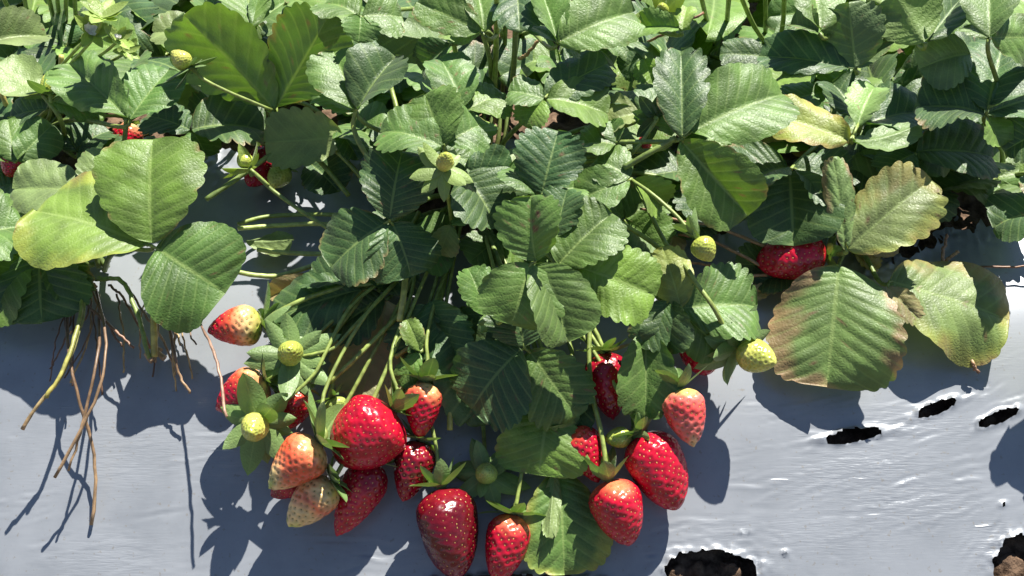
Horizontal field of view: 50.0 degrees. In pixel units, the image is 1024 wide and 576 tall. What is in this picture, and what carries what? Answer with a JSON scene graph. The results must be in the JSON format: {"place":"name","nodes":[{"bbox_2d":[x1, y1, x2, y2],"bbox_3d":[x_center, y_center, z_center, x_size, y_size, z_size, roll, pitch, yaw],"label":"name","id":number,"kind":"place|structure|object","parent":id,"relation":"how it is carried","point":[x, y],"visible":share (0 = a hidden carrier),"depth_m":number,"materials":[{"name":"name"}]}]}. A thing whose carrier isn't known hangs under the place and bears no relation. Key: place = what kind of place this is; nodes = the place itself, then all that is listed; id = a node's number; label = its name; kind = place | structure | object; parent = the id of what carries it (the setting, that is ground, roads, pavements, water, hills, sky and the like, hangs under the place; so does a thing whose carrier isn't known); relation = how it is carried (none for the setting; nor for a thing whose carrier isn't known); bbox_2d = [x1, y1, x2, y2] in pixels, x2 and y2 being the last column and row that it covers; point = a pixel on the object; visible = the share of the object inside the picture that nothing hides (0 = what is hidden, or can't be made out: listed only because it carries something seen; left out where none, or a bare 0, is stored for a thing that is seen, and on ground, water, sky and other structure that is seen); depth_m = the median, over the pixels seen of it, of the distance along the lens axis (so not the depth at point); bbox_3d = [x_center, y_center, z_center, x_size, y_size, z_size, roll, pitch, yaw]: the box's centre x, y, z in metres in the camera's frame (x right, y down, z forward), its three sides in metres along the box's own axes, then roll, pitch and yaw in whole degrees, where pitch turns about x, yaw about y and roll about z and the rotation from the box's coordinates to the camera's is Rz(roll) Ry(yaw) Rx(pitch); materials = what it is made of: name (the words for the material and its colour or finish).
{"place":"outdoors","nodes":[
{"label":"outdoors","id":0,"kind":"place"},
{"bbox_2d":[51,0,1023,575],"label":"soil","id":1,"kind":"structure","parent":0,"point":[971,214],"depth_m":0.73,"materials":[{"name":"black soil"}]},
{"bbox_2d":[0,0,188,196],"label":"strawberry plant","id":2,"kind":"object","parent":1,"relation":"on","point":[39,39],"visible":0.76,"depth_m":0.77,"materials":[{"name":"green plant"}]},
{"bbox_2d":[1,157,21,176],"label":"strawberry","id":3,"kind":"object","parent":2,"relation":"hanging from","point":[9,168],"visible":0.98,"depth_m":0.76,"materials":[{"name":"red plant"}]},
{"bbox_2d":[23,71,55,120],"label":"unripe strawberry","id":4,"kind":"object","parent":2,"relation":"attached to","point":[43,87],"visible":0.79,"depth_m":0.77,"materials":[{"name":"green plant"}]},
{"bbox_2d":[37,14,107,115],"bbox_3d":[-0.319,-0.142,0.784,0.098,0.128,0.021,15,43,16],"label":"strawberry flower","id":5,"kind":"object","parent":2,"relation":"attached to","point":[88,28],"visible":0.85,"depth_m":0.74,"materials":[{"name":"green plant"}]},
{"bbox_2d":[38,0,128,115],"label":"strawberry flower","id":6,"kind":"object","parent":2,"relation":"attached to","point":[100,13],"visible":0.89,"depth_m":0.73,"materials":[{"name":"green plant"}]},
{"bbox_2d":[48,24,134,98],"bbox_3d":[-0.309,-0.140,0.786,0.116,0.122,0.017,13,43,14],"label":"strawberry flower","id":7,"kind":"object","parent":2,"relation":"attached to","point":[120,37],"visible":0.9,"depth_m":0.74,"materials":[{"name":"green plant"}]},
{"bbox_2d":[53,38,140,97],"bbox_3d":[-0.309,-0.137,0.791,0.114,0.110,0.018,11,42,12],"label":"strawberry flower","id":8,"kind":"object","parent":2,"relation":"attached to","point":[130,54],"visible":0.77,"depth_m":0.75,"materials":[{"name":"green plant"}]},
{"bbox_2d":[105,114,142,139],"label":"strawberry","id":9,"kind":"object","parent":2,"relation":"hanging from","point":[134,132],"visible":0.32,"depth_m":0.80,"materials":[{"name":"red plant"}]},
{"bbox_2d":[131,0,367,201],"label":"strawberry plant","id":10,"kind":"object","parent":1,"relation":"on","point":[262,51],"visible":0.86,"depth_m":0.77,"materials":[{"name":"green plant"}]},
{"bbox_2d":[164,50,272,111],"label":"unripe strawberry","id":11,"kind":"object","parent":10,"relation":"attached to","point":[182,60],"visible":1,"depth_m":0.73,"materials":[{"name":"green plant"}]},
{"bbox_2d":[244,142,271,186],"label":"strawberry","id":12,"kind":"object","parent":10,"relation":"hanging from","point":[262,170],"visible":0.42,"depth_m":0.79,"materials":[{"name":"red plant"}]},
{"bbox_2d":[267,167,299,188],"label":"unripe strawberry","id":13,"kind":"object","parent":10,"relation":"attached to","point":[277,177],"visible":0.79,"depth_m":0.78,"materials":[{"name":"green plant"}]},
{"bbox_2d":[310,0,703,123],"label":"strawberry plant","id":14,"kind":"object","parent":1,"relation":"on","point":[610,30],"visible":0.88,"depth_m":0.73,"materials":[{"name":"green plant"}]},
{"bbox_2d":[635,0,690,34],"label":"unripe strawberry","id":15,"kind":"object","parent":14,"relation":"attached to","point":[670,6],"visible":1,"depth_m":0.74,"materials":[{"name":"green plant"}]},
{"bbox_2d":[0,136,1023,575],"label":"mulch film","id":16,"kind":"object","parent":1,"relation":"on","point":[778,484],"visible":0.41,"depth_m":0.71,"materials":[{"name":"silver plastic"}]},
{"bbox_2d":[0,136,246,524],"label":"strawberry plant","id":17,"kind":"object","parent":16,"relation":"on","point":[61,225],"visible":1,"depth_m":0.70,"materials":[{"name":"green plant"}]},
{"bbox_2d":[735,156,1023,391],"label":"strawberry plant","id":18,"kind":"object","parent":16,"relation":"on","point":[838,326],"visible":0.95,"depth_m":0.71,"materials":[{"name":"green plant"}]},
{"bbox_2d":[756,235,843,279],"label":"strawberry","id":19,"kind":"object","parent":18,"relation":"attached to","point":[786,262],"visible":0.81,"depth_m":0.73,"materials":[{"name":"red plant"}]},
{"bbox_2d":[237,11,810,575],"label":"strawberry plant","id":20,"kind":"object","parent":1,"relation":"on","point":[565,237],"visible":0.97,"depth_m":0.69,"materials":[{"name":"green plant"}]},
{"bbox_2d":[222,144,269,185],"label":"unripe strawberry","id":21,"kind":"object","parent":20,"relation":"attached to","point":[246,161],"visible":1,"depth_m":0.73,"materials":[{"name":"green plant"}]},
{"bbox_2d":[207,281,368,345],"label":"strawberry","id":22,"kind":"object","parent":20,"relation":"attached to","point":[241,325],"visible":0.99,"depth_m":0.70,"materials":[{"name":"red plant"}]},
{"bbox_2d":[215,286,368,412],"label":"strawberry","id":23,"kind":"object","parent":20,"relation":"hanging from","point":[264,381],"visible":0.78,"depth_m":0.69,"materials":[{"name":"red plant"}]},
{"bbox_2d":[220,283,379,475],"bbox_3d":[-0.122,0.060,0.691,0.137,0.070,0.050,-27,48,-28],"label":"unripe strawberry","id":24,"kind":"object","parent":20,"relation":"attached to","point":[259,420],"visible":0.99,"depth_m":0.68,"materials":[{"name":"green plant"}]},
{"bbox_2d":[244,281,397,400],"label":"unripe strawberry","id":25,"kind":"object","parent":20,"relation":"attached to","point":[292,358],"visible":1,"depth_m":0.69,"materials":[{"name":"green plant"}]},
{"bbox_2d":[268,281,396,489],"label":"strawberry","id":26,"kind":"object","parent":20,"relation":"hanging from","point":[300,458],"visible":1,"depth_m":0.65,"materials":[{"name":"orange plant"}]},
{"bbox_2d":[286,271,428,526],"bbox_3d":[-0.069,0.039,0.718,0.037,0.102,0.252,18,44,19],"label":"strawberry","id":27,"kind":"object","parent":20,"relation":"hanging from","point":[314,500],"visible":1,"depth_m":0.66,"materials":[{"name":"beige plant"}]},
{"bbox_2d":[270,214,448,498],"bbox_3d":[-0.082,0.031,0.729,0.024,0.102,0.238,22,45,23],"label":"strawberry","id":28,"kind":"object","parent":20,"relation":"hanging from","point":[283,493],"visible":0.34,"depth_m":0.70,"materials":[{"name":"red plant"}]},
{"bbox_2d":[278,205,447,428],"bbox_3d":[-0.092,0.005,0.738,0.027,0.073,0.208,22,46,23],"label":"strawberry","id":29,"kind":"object","parent":20,"relation":"hanging from","point":[296,406],"visible":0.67,"depth_m":0.69,"materials":[{"name":"red plant"}]},
{"bbox_2d":[330,275,418,469],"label":"strawberry","id":30,"kind":"object","parent":20,"relation":"hanging from","point":[369,431],"visible":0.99,"depth_m":0.66,"materials":[{"name":"red plant"}]},
{"bbox_2d":[315,209,447,408],"bbox_3d":[-0.071,0.005,0.736,0.022,0.066,0.189,22,46,23],"label":"strawberry stem","id":31,"kind":"object","parent":20,"relation":"attached to","point":[332,400],"visible":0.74,"depth_m":0.69,"materials":[{"name":"green plant"}]},
{"bbox_2d":[334,226,455,535],"bbox_3d":[-0.057,0.042,0.726,0.034,0.110,0.239,14,43,15],"label":"strawberry","id":32,"kind":"object","parent":20,"relation":"hanging from","point":[368,488],"visible":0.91,"depth_m":0.67,"materials":[{"name":"red plant"}]},
{"bbox_2d":[394,226,461,501],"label":"strawberry","id":33,"kind":"object","parent":20,"relation":"hanging from","point":[411,457],"visible":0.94,"depth_m":0.68,"materials":[{"name":"red plant"}]},
{"bbox_2d":[400,269,457,438],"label":"strawberry","id":34,"kind":"object","parent":20,"relation":"hanging from","point":[424,410],"visible":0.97,"depth_m":0.68,"materials":[{"name":"red plant"}]},
{"bbox_2d":[410,142,473,223],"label":"unripe strawberry","id":35,"kind":"object","parent":20,"relation":"attached to","point":[442,172],"visible":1,"depth_m":0.67,"materials":[{"name":"green plant"}]},
{"bbox_2d":[410,272,477,575],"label":"strawberry","id":36,"kind":"object","parent":20,"relation":"hanging from","point":[447,520],"visible":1,"depth_m":0.66,"materials":[{"name":"red plant"}]},
{"bbox_2d":[477,235,502,339],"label":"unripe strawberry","id":37,"kind":"object","parent":20,"relation":"attached to","point":[481,322],"visible":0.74,"depth_m":0.69,"materials":[{"name":"green plant"}]},
{"bbox_2d":[456,265,530,510],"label":"unripe strawberry","id":38,"kind":"object","parent":20,"relation":"attached to","point":[482,473],"visible":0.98,"depth_m":0.69,"materials":[{"name":"green plant"}]},
{"bbox_2d":[478,473,544,575],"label":"strawberry","id":39,"kind":"object","parent":20,"relation":"hanging from","point":[508,536],"visible":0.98,"depth_m":0.67,"materials":[{"name":"red plant"}]},
{"bbox_2d":[488,229,601,482],"bbox_3d":[0.005,0.025,0.729,0.031,0.088,0.219,-16,43,-18],"label":"strawberry","id":40,"kind":"object","parent":20,"relation":"hanging from","point":[585,441],"visible":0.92,"depth_m":0.68,"materials":[{"name":"red plant"}]},
{"bbox_2d":[576,328,629,419],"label":"strawberry","id":41,"kind":"object","parent":20,"relation":"hanging from","point":[605,369],"visible":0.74,"depth_m":0.69,"materials":[{"name":"red plant"}]},
{"bbox_2d":[530,261,687,510],"bbox_3d":[0.029,0.034,0.725,0.038,0.104,0.253,-26,47,-26],"label":"strawberry","id":42,"kind":"object","parent":20,"relation":"hanging from","point":[656,466],"visible":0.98,"depth_m":0.67,"materials":[{"name":"red plant"}]},
{"bbox_2d":[582,331,642,545],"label":"strawberry","id":43,"kind":"object","parent":20,"relation":"hanging from","point":[616,507],"visible":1,"depth_m":0.67,"materials":[{"name":"red plant"}]},
{"bbox_2d":[592,334,649,447],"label":"unripe strawberry","id":44,"kind":"object","parent":20,"relation":"attached to","point":[616,441],"visible":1,"depth_m":0.68,"materials":[{"name":"green plant"}]},
{"bbox_2d":[639,137,651,148],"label":"strawberry","id":45,"kind":"object","parent":20,"relation":"attached to","point":[643,146],"visible":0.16,"depth_m":0.77,"materials":[{"name":"red plant"}]},
{"bbox_2d":[631,96,662,156],"bbox_3d":[0.086,-0.105,0.710,0.043,0.042,0.023,-32,50,-32],"label":"leaf","id":46,"kind":"object","parent":20,"relation":"attached to","point":[649,113],"visible":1,"depth_m":0.70,"materials":[{"name":"green plant"}]},
{"bbox_2d":[630,179,715,261],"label":"unripe strawberry","id":47,"kind":"object","parent":20,"relation":"attached to","point":[703,248],"visible":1,"depth_m":0.67,"materials":[{"name":"green plant"}]},
{"bbox_2d":[655,363,707,446],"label":"strawberry","id":48,"kind":"object","parent":20,"relation":"hanging from","point":[684,410],"visible":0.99,"depth_m":0.67,"materials":[{"name":"red plant"}]},
{"bbox_2d":[679,352,715,375],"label":"strawberry","id":49,"kind":"object","parent":20,"relation":"attached to","point":[686,358],"visible":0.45,"depth_m":0.70,"materials":[{"name":"red plant"}]},
{"bbox_2d":[638,192,776,385],"bbox_3d":[0.115,0.009,0.703,0.134,0.084,0.056,31,50,31],"label":"unripe strawberry","id":50,"kind":"object","parent":20,"relation":"attached to","point":[752,355],"visible":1,"depth_m":0.68,"materials":[{"name":"green plant"}]},
{"bbox_2d":[609,0,968,245],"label":"strawberry plant","id":51,"kind":"object","parent":1,"relation":"on","point":[860,120],"visible":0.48,"depth_m":0.74,"materials":[{"name":"green plant"}]},
{"bbox_2d":[641,0,1023,75],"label":"strawberry plant","id":52,"kind":"object","parent":1,"relation":"on","point":[817,37],"visible":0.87,"depth_m":0.73,"materials":[{"name":"green plant"}]},
{"bbox_2d":[870,0,1023,242],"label":"strawberry plant","id":53,"kind":"object","parent":1,"relation":"on","point":[973,71],"visible":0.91,"depth_m":0.73,"materials":[{"name":"green plant"}]}
]}

